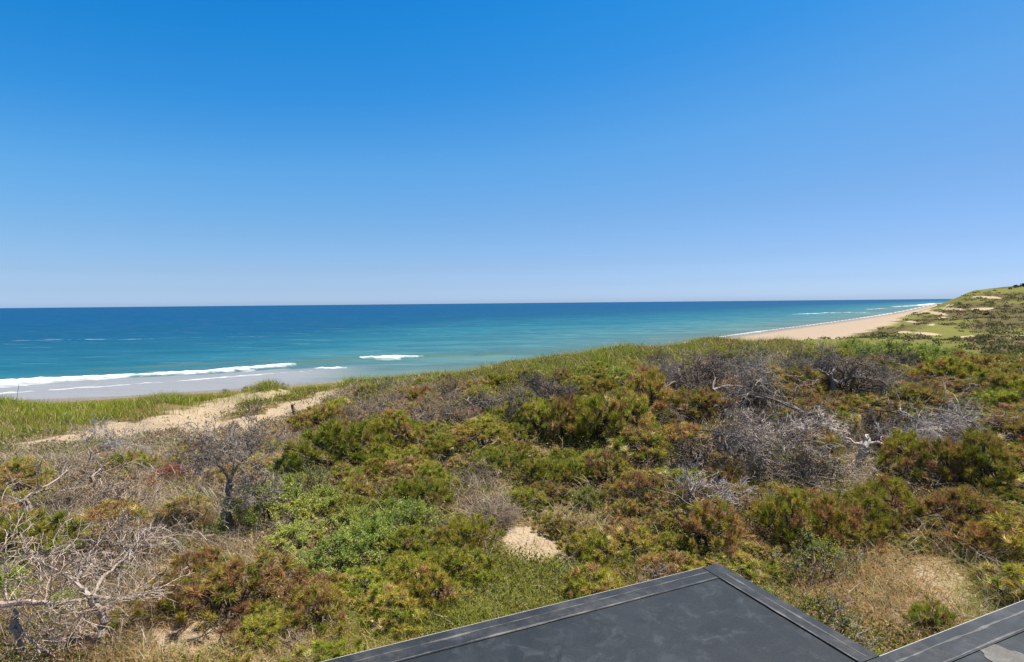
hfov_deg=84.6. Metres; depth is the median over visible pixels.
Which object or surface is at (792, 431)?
bare shrub
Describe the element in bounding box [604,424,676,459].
pine shrub
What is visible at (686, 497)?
pine shrub
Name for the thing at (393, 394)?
dead tree
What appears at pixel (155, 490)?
bare shrub
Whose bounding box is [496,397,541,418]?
pine shrub
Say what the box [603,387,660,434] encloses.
pine shrub
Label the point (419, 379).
pine shrub
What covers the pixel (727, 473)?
pine shrub
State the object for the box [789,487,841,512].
pine shrub
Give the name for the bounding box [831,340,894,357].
leafy shrub
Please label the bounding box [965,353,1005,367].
leafy shrub
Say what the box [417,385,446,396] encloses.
bare shrub
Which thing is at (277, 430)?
pine shrub
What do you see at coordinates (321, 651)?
pine shrub
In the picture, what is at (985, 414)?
pine shrub
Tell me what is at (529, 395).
leafy shrub
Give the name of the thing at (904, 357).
bare shrub
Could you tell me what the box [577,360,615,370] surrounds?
pine shrub
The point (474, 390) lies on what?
pine shrub
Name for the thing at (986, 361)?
pine shrub
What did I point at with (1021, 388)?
pine shrub
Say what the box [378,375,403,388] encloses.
leafy shrub
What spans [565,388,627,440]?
pine shrub
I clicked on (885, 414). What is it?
pine shrub
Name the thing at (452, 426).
pine shrub
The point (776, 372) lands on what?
pine shrub
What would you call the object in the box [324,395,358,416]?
pine shrub
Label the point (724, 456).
pine shrub
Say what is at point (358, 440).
pine shrub
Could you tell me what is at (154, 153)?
sky
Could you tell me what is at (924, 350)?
leafy shrub
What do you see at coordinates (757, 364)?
dead tree
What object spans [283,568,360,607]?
pine shrub
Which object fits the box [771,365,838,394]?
pine shrub
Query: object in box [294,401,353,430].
pine shrub
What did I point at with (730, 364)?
dead tree
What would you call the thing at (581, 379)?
pine shrub
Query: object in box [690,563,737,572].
pine shrub
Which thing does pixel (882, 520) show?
pine shrub
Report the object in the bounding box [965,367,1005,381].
pine shrub
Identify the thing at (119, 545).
dead tree
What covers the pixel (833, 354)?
dead tree
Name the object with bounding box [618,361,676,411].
pine shrub
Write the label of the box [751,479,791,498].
pine shrub
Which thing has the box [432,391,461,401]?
bare shrub
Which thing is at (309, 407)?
pine shrub
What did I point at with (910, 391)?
pine shrub
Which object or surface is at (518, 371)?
pine shrub
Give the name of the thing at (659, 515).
pine shrub
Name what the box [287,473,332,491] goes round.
leafy shrub
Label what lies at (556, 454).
pine shrub
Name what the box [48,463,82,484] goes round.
bare shrub
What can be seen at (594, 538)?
pine shrub
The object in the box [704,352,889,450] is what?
dead tree
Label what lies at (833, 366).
bare shrub
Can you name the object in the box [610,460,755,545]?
dead tree
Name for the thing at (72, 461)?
bare shrub
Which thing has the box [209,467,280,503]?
leafy shrub
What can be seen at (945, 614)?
pine shrub
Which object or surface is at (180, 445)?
pine shrub
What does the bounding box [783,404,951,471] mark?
dead tree
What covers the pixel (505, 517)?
bare shrub
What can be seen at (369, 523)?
leafy shrub
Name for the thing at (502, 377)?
pine shrub
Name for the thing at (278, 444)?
pine shrub
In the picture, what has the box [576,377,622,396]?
pine shrub
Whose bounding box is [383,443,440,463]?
pine shrub
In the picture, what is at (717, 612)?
house
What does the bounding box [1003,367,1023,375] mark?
leafy shrub
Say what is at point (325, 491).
leafy shrub
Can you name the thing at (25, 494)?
pine shrub
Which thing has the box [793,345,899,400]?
bare shrub
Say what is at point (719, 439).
bare shrub
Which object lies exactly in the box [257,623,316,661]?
bare shrub
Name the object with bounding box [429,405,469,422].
bare shrub
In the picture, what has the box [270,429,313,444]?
bare shrub
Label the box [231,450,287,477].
pine shrub
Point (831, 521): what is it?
pine shrub
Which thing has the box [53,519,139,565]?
bare shrub
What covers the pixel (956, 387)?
pine shrub
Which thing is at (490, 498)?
bare shrub
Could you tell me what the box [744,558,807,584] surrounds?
pine shrub
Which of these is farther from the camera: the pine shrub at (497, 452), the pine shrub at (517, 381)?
the pine shrub at (517, 381)
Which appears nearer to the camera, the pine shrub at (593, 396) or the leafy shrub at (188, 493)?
the leafy shrub at (188, 493)
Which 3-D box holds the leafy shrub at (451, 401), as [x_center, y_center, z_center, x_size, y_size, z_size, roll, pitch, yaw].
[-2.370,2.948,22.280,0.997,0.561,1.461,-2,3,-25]
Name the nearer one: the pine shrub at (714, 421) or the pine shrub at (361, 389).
the pine shrub at (714, 421)
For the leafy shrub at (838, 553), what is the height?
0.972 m
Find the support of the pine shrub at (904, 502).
on the ground at (516, 530)
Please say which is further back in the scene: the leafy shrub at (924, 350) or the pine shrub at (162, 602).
the leafy shrub at (924, 350)
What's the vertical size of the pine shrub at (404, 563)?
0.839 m
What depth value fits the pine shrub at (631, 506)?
12.80 m
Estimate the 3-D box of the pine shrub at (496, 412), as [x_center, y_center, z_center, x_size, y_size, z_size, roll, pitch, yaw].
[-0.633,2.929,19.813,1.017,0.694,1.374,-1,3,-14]
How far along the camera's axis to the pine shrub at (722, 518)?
10.95 m
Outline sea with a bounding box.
[0,299,951,399]
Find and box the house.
[321,563,1023,661]
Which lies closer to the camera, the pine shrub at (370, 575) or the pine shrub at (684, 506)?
the pine shrub at (370, 575)
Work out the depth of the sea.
286.72 m
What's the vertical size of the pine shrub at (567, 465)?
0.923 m
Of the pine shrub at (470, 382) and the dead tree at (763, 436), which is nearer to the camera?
the dead tree at (763, 436)
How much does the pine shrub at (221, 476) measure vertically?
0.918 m
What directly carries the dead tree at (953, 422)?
on the ground at (516, 530)
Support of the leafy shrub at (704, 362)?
on the ground at (516, 530)
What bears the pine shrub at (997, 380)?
on the ground at (516, 530)
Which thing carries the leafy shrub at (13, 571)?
on the ground at (516, 530)
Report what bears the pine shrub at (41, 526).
on the ground at (516, 530)
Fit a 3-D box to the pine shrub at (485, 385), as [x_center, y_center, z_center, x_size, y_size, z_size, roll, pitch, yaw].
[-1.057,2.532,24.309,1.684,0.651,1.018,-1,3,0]
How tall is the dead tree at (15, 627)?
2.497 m
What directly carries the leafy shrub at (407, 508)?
on the ground at (516, 530)
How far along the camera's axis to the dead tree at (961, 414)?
16.04 m
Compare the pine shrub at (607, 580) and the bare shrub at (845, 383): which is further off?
the bare shrub at (845, 383)
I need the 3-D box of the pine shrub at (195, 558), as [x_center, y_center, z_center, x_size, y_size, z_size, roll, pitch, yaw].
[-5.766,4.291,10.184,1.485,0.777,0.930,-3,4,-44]
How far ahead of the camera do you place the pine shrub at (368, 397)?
25.40 m
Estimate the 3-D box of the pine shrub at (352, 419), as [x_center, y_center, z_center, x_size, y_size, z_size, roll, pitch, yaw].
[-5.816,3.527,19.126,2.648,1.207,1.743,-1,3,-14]
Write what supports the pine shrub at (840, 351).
on the ground at (516, 530)
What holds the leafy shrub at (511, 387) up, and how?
on the ground at (516, 530)
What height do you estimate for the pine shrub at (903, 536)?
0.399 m
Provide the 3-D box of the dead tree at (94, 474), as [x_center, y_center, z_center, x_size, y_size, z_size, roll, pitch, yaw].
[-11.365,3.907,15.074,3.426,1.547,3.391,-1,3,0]
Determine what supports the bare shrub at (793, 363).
on the ground at (516, 530)
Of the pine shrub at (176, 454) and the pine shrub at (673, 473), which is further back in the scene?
the pine shrub at (176, 454)
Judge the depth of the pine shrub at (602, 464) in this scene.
14.76 m
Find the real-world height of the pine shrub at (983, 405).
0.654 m
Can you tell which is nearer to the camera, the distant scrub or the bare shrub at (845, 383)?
the bare shrub at (845, 383)
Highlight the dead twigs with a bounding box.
[0,339,1023,661]
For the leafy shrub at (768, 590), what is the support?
on the ground at (516, 530)
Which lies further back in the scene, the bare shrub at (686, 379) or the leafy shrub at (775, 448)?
the bare shrub at (686, 379)
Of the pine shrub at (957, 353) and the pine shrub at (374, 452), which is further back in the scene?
the pine shrub at (957, 353)
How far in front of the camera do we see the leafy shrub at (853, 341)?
31.41 m
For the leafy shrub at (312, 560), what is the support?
on the ground at (516, 530)
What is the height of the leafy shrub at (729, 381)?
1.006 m
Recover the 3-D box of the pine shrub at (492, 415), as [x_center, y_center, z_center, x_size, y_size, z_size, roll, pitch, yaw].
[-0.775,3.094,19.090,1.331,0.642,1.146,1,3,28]
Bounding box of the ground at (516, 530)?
[0,286,1023,661]
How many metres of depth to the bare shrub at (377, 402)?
23.26 m
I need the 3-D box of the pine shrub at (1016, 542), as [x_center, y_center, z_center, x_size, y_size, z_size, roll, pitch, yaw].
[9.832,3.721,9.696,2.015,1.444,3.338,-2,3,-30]
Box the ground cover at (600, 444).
[0,336,1023,661]
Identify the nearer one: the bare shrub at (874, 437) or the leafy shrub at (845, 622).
the leafy shrub at (845, 622)
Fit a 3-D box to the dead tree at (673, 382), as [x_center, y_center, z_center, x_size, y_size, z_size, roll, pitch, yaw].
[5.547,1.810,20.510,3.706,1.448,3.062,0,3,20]
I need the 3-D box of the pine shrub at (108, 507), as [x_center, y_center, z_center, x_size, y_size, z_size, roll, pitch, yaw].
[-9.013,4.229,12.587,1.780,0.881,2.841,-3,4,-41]
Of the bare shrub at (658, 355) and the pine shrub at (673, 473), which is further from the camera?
the bare shrub at (658, 355)
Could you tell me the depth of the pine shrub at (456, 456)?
15.95 m
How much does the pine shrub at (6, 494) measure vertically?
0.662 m
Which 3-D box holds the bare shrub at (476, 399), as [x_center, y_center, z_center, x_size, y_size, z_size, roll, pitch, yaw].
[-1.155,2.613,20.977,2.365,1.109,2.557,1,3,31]
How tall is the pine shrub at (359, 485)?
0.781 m
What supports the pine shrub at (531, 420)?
on the ground at (516, 530)
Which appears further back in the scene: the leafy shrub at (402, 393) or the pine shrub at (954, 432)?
the leafy shrub at (402, 393)
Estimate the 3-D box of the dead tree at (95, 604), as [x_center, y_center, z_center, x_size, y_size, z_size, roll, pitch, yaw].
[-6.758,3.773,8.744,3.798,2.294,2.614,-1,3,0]
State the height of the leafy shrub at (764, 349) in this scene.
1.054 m
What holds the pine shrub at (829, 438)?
on the ground at (516, 530)
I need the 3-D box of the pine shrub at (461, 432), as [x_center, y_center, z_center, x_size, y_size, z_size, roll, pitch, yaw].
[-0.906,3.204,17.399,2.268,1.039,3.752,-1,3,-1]
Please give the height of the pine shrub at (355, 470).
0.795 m
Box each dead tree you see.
[0,437,105,523]
[0,489,197,661]
[0,512,121,661]
[4,451,168,508]
[13,507,192,601]
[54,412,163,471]
[158,398,289,529]
[328,379,407,415]
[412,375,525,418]
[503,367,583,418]
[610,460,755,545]
[617,363,711,404]
[635,340,785,391]
[651,352,820,423]
[653,449,756,507]
[664,407,843,483]
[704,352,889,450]
[711,380,881,485]
[724,350,796,406]
[759,337,918,395]
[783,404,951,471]
[831,385,1020,445]
[833,348,905,391]
[886,389,1017,483]
[888,366,1023,445]
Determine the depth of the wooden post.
25.64 m
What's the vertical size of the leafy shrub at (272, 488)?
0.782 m
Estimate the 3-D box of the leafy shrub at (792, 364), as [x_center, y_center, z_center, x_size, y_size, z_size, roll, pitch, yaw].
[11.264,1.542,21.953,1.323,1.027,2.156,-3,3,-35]
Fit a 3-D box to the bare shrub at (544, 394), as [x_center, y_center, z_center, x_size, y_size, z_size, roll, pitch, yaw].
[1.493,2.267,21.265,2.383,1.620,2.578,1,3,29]
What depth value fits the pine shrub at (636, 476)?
13.41 m
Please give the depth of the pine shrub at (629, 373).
21.65 m
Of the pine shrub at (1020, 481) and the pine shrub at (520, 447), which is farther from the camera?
the pine shrub at (520, 447)
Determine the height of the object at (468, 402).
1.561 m
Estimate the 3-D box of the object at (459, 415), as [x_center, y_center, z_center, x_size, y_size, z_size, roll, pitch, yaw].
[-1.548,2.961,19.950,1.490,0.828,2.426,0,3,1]
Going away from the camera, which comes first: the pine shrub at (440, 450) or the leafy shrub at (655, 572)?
the leafy shrub at (655, 572)
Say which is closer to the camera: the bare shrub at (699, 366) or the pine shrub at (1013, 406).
the pine shrub at (1013, 406)
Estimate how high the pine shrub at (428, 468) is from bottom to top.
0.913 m
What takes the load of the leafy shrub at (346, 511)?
on the ground at (516, 530)
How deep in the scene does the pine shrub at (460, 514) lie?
12.35 m
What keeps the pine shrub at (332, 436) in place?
on the ground at (516, 530)
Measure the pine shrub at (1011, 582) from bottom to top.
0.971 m
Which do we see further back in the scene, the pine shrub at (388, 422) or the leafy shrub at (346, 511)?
the pine shrub at (388, 422)
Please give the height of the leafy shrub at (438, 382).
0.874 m
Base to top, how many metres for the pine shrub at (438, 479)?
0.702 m
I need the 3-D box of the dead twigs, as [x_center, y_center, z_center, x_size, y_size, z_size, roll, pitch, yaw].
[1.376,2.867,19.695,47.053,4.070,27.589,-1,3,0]
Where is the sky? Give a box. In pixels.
[0,0,1023,307]
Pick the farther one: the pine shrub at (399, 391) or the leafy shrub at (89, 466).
the pine shrub at (399, 391)
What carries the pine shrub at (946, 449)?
on the ground at (516, 530)
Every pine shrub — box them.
[0,454,56,497]
[0,456,54,481]
[0,490,19,502]
[0,498,53,519]
[0,507,93,569]
[2,508,49,533]
[14,488,76,507]
[63,497,156,542]
[78,448,163,483]
[107,571,213,631]
[139,494,214,536]
[149,543,234,587]
[152,535,188,558]
[164,438,238,464]
[170,546,311,638]
[171,438,194,451]
[186,464,259,492]
[219,653,260,661]
[227,435,311,460]
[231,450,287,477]
[231,600,287,656]
[268,428,291,439]
[278,637,381,661]
[280,574,352,639]
[281,416,396,473]
[282,411,315,431]
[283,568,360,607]
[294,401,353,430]
[301,416,365,445]
[305,405,323,415]
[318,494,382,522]
[323,462,368,490]
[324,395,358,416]
[324,429,369,453]
[332,564,394,607]
[337,474,379,502]
[349,443,402,469]
[351,578,430,637]
[352,381,385,400]
[355,412,398,438]
[355,474,413,497]
[359,393,382,402]
[359,407,433,448]
[359,456,394,480]
[366,454,449,482]
[368,524,443,562]
[371,551,449,593]
[373,475,459,516]
[380,385,411,395]
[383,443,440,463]
[386,560,475,615]
[401,385,436,407]
[406,420,449,436]
[407,377,433,386]
[410,419,423,435]
[413,461,448,485]
[418,543,504,592]
[420,475,471,494]
[422,435,466,462]
[422,511,507,556]
[424,432,457,443]
[434,374,454,383]
[438,423,462,433]
[439,510,482,526]
[444,415,516,457]
[445,452,473,468]
[449,373,470,388]
[456,378,487,390]
[461,385,498,402]
[463,444,529,472]
[472,383,501,392]
[474,443,505,458]
[477,412,509,425]
[478,367,515,385]
[483,405,508,422]
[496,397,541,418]
[500,485,553,511]
[501,440,545,460]
[501,456,573,486]
[506,378,529,390]
[507,422,527,440]
[510,367,547,379]
[511,397,560,432]
[521,479,570,501]
[530,512,589,540]
[540,392,593,442]
[544,455,595,483]
[547,447,579,468]
[549,368,577,382]
[553,375,595,392]
[556,526,631,570]
[560,560,626,598]
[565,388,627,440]
[572,447,637,483]
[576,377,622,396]
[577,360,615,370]
[577,449,601,470]
[581,391,615,415]
[582,365,619,379]
[590,514,669,563]
[599,469,676,506]
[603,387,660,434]
[604,385,639,399]
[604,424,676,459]
[604,496,652,521]
[605,467,670,486]
[612,368,665,390]
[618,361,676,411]
[620,359,641,374]
[626,406,663,422]
[627,549,709,582]
[638,509,685,530]
[643,530,708,564]
[646,466,717,491]
[650,385,740,419]
[655,421,713,448]
[663,417,683,432]
[671,475,712,509]
[673,496,752,523]
[675,494,745,556]
[690,543,773,592]
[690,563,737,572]
[695,465,760,487]
[697,341,749,365]
[702,419,744,435]
[702,451,755,475]
[705,484,777,504]
[725,535,801,563]
[731,494,770,518]
[737,355,776,370]
[742,483,834,546]
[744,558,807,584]
[748,365,787,381]
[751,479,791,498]
[768,397,862,428]
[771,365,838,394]
[772,383,836,409]
[774,490,887,554]
[788,346,824,364]
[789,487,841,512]
[794,423,847,468]
[815,346,857,362]
[822,390,859,412]
[834,490,908,541]
[837,353,906,375]
[839,470,941,526]
[846,391,902,411]
[859,408,907,424]
[876,427,933,480]
[879,379,976,418]
[890,433,988,485]
[890,532,945,553]
[894,403,939,425]
[896,369,932,382]
[897,482,1017,542]
[899,594,958,636]
[903,355,991,385]
[921,514,1023,560]
[923,487,1022,515]
[924,375,985,397]
[935,426,966,441]
[945,401,997,417]
[945,425,1021,492]
[949,351,967,357]
[951,510,1023,561]
[953,371,1023,394]
[955,354,1021,375]
[956,408,1013,424]
[962,387,1023,410]
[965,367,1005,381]
[968,410,1023,447]
[970,558,1023,600]
[977,443,1023,469]
[978,352,1015,363]
[983,472,1023,495]
[984,482,1023,506]
[989,402,1023,414]
[994,376,1023,401]
[995,362,1022,369]
[998,363,1023,374]
[1003,504,1023,522]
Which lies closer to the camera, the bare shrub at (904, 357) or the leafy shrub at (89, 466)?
the leafy shrub at (89, 466)
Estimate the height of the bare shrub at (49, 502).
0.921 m
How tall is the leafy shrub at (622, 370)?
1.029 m
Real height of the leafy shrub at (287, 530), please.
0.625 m
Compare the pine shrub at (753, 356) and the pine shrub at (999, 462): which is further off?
the pine shrub at (753, 356)
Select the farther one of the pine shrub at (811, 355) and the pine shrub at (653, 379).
the pine shrub at (811, 355)
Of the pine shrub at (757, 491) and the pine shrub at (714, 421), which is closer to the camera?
the pine shrub at (757, 491)
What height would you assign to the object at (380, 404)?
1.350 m
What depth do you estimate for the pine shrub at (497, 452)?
15.28 m
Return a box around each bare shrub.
[19,481,87,521]
[24,506,84,539]
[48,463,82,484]
[52,452,88,472]
[52,469,166,519]
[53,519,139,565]
[58,504,167,587]
[75,476,119,504]
[123,442,165,472]
[135,481,172,505]
[159,447,187,461]
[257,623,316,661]
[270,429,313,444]
[336,399,387,422]
[355,394,403,414]
[406,404,443,422]
[412,381,431,387]
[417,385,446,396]
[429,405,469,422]
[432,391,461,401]
[445,388,504,418]
[449,375,471,381]
[453,460,501,491]
[456,491,516,514]
[469,500,525,535]
[537,374,583,407]
[638,345,672,365]
[647,432,729,475]
[658,359,689,374]
[664,360,717,396]
[667,350,737,383]
[689,403,788,456]
[721,381,780,419]
[732,367,782,405]
[737,433,853,493]
[745,409,776,429]
[760,409,856,452]
[778,357,825,368]
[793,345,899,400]
[809,356,875,377]
[840,418,895,450]
[853,407,908,432]
[868,370,928,398]
[877,343,921,371]
[883,353,923,375]
[932,413,979,433]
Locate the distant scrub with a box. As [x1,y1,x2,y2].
[804,291,1023,354]
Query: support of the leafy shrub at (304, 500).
on the ground at (516, 530)
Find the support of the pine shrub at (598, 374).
on the ground at (516, 530)
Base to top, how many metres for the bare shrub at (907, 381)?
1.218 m
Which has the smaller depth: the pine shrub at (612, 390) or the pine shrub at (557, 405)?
the pine shrub at (557, 405)
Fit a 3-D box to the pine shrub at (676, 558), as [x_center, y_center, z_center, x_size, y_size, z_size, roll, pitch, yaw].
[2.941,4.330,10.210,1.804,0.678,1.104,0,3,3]
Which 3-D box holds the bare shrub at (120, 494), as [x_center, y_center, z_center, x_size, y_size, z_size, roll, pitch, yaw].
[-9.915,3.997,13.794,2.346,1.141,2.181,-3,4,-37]
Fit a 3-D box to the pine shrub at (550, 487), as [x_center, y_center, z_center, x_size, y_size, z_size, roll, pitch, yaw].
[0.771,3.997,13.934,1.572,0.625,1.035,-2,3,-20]
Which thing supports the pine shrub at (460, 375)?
on the ground at (516, 530)
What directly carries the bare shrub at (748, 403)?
on the ground at (516, 530)
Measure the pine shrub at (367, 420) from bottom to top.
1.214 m
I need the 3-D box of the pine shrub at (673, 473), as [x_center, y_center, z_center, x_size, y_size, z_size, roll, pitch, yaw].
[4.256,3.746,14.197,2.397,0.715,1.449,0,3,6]
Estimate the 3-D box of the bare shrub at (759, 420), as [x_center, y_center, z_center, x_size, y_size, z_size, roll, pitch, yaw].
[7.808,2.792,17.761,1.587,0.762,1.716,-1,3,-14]
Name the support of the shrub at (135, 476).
on the ground at (516, 530)
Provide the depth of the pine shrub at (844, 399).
18.26 m
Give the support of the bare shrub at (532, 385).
on the ground at (516, 530)
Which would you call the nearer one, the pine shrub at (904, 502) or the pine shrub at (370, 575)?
the pine shrub at (370, 575)
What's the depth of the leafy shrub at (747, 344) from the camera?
25.43 m
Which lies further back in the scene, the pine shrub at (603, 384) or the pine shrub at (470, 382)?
the pine shrub at (470, 382)
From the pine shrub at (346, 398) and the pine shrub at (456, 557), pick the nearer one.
the pine shrub at (456, 557)
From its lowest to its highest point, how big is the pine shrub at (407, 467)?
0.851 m
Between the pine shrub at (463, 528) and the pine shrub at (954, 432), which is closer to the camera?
the pine shrub at (463, 528)
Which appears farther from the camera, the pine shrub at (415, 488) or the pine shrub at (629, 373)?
the pine shrub at (629, 373)
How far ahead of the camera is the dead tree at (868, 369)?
21.29 m
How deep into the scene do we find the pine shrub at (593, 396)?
19.00 m
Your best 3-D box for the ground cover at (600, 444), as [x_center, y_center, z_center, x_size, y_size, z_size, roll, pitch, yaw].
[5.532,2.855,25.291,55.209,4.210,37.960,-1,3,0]
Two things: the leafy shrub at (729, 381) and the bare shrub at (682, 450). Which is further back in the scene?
the leafy shrub at (729, 381)
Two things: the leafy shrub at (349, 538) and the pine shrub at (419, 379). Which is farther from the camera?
the pine shrub at (419, 379)
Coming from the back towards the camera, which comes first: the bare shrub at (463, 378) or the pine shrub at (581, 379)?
the bare shrub at (463, 378)
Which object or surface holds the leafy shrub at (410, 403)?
on the ground at (516, 530)
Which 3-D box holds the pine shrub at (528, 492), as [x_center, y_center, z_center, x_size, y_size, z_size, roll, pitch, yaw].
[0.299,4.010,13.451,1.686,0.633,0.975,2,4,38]
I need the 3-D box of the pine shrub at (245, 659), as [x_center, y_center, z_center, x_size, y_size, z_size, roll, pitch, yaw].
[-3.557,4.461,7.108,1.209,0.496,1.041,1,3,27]
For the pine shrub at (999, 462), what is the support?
on the ground at (516, 530)
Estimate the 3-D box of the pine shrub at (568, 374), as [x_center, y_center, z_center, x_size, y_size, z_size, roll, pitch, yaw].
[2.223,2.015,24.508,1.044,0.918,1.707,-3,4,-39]
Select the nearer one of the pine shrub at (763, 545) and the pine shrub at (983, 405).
the pine shrub at (763, 545)
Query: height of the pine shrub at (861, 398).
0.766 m
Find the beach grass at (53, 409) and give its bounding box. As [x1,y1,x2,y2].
[0,332,1023,442]
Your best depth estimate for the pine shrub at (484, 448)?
16.32 m
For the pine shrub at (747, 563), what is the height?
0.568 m
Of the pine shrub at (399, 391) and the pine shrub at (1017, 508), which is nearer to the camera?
the pine shrub at (1017, 508)
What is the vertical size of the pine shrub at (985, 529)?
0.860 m
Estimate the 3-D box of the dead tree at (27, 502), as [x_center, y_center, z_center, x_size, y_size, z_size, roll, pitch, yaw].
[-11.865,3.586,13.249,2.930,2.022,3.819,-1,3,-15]
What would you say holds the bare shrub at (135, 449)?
on the ground at (516, 530)
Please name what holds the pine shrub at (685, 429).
on the ground at (516, 530)
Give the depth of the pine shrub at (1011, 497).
12.44 m
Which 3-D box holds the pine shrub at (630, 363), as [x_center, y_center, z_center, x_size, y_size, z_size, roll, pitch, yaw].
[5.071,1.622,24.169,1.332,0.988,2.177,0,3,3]
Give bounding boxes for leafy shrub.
[0,557,46,599]
[28,585,84,625]
[51,457,142,492]
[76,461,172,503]
[78,449,121,466]
[146,461,194,482]
[152,486,216,511]
[201,473,321,539]
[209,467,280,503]
[243,491,366,534]
[247,478,290,505]
[250,517,326,557]
[252,382,275,389]
[266,453,308,477]
[266,550,354,580]
[280,518,404,581]
[283,471,302,488]
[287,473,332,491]
[292,460,336,498]
[297,482,356,513]
[317,502,385,532]
[331,505,408,559]
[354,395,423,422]
[372,493,447,538]
[376,379,393,396]
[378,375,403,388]
[388,398,422,412]
[389,385,411,402]
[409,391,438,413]
[427,377,448,390]
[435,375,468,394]
[439,399,462,408]
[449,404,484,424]
[494,382,547,399]
[509,385,539,405]
[560,488,578,497]
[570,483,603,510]
[601,363,633,384]
[620,558,677,585]
[672,355,740,373]
[707,373,744,397]
[735,340,756,359]
[750,445,791,462]
[750,578,798,606]
[754,343,775,360]
[755,488,792,515]
[764,525,864,582]
[777,358,813,369]
[783,579,886,653]
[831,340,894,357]
[833,335,869,346]
[865,336,938,361]
[894,340,952,365]
[941,346,969,355]
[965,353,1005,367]
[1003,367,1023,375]
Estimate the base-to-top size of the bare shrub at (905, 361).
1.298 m
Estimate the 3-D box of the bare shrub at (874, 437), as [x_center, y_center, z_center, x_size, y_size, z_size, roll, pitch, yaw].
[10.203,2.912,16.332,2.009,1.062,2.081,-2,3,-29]
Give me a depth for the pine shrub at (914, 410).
17.58 m
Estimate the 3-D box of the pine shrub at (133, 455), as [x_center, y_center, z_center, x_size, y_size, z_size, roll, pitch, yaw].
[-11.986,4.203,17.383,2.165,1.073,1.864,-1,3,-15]
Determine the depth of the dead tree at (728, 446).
14.53 m
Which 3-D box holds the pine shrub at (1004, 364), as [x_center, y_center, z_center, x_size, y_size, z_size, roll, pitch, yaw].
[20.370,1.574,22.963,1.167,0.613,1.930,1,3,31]
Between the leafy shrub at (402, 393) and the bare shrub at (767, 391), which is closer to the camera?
the bare shrub at (767, 391)
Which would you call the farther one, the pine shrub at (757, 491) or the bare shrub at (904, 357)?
the bare shrub at (904, 357)
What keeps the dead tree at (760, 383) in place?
on the ground at (516, 530)
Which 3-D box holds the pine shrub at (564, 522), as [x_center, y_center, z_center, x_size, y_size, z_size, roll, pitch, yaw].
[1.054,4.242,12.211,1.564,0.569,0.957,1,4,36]
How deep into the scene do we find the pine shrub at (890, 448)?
14.30 m
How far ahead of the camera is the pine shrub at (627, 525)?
11.36 m
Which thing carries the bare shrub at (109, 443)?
on the ground at (516, 530)
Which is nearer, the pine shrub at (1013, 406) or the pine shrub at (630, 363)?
the pine shrub at (1013, 406)
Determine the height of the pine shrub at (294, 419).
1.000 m
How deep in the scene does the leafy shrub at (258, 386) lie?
37.35 m
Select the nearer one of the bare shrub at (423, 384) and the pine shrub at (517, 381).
the pine shrub at (517, 381)
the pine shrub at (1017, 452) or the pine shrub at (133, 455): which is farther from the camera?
the pine shrub at (133, 455)
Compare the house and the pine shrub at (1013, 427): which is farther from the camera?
the pine shrub at (1013, 427)
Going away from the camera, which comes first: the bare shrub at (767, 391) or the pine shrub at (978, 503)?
the pine shrub at (978, 503)
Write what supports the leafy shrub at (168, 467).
on the ground at (516, 530)
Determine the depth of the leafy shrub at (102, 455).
18.48 m
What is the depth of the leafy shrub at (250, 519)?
12.41 m
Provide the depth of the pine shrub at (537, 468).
14.63 m
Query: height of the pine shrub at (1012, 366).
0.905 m
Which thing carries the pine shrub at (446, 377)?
on the ground at (516, 530)
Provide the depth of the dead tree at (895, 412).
16.86 m
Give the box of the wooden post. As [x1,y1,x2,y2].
[291,404,295,413]
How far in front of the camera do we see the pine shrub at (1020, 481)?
12.88 m
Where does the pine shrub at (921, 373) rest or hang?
on the ground at (516, 530)
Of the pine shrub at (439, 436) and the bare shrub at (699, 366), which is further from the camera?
the bare shrub at (699, 366)
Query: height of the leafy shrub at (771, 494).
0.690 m
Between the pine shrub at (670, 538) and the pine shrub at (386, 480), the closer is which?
the pine shrub at (670, 538)
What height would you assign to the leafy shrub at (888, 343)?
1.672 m
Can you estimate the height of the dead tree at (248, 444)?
2.970 m
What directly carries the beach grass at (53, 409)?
on the ground at (516, 530)
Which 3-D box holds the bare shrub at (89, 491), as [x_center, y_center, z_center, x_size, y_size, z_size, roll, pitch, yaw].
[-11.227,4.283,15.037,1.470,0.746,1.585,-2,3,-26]
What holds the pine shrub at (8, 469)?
on the ground at (516, 530)
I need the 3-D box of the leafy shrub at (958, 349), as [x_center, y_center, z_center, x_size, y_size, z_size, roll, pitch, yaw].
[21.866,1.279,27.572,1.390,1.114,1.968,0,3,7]
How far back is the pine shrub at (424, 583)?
9.21 m
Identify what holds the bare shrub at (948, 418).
on the ground at (516, 530)
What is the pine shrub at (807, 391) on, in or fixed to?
on the ground at (516, 530)
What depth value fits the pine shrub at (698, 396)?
18.08 m
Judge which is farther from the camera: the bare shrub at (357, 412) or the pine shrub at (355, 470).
the bare shrub at (357, 412)
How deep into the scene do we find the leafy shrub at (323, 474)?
14.06 m
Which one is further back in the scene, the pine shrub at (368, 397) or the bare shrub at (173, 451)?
the pine shrub at (368, 397)
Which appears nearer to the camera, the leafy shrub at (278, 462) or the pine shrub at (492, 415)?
the leafy shrub at (278, 462)
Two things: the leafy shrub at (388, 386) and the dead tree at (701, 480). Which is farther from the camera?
the leafy shrub at (388, 386)
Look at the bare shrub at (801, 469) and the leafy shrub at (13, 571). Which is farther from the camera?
the bare shrub at (801, 469)

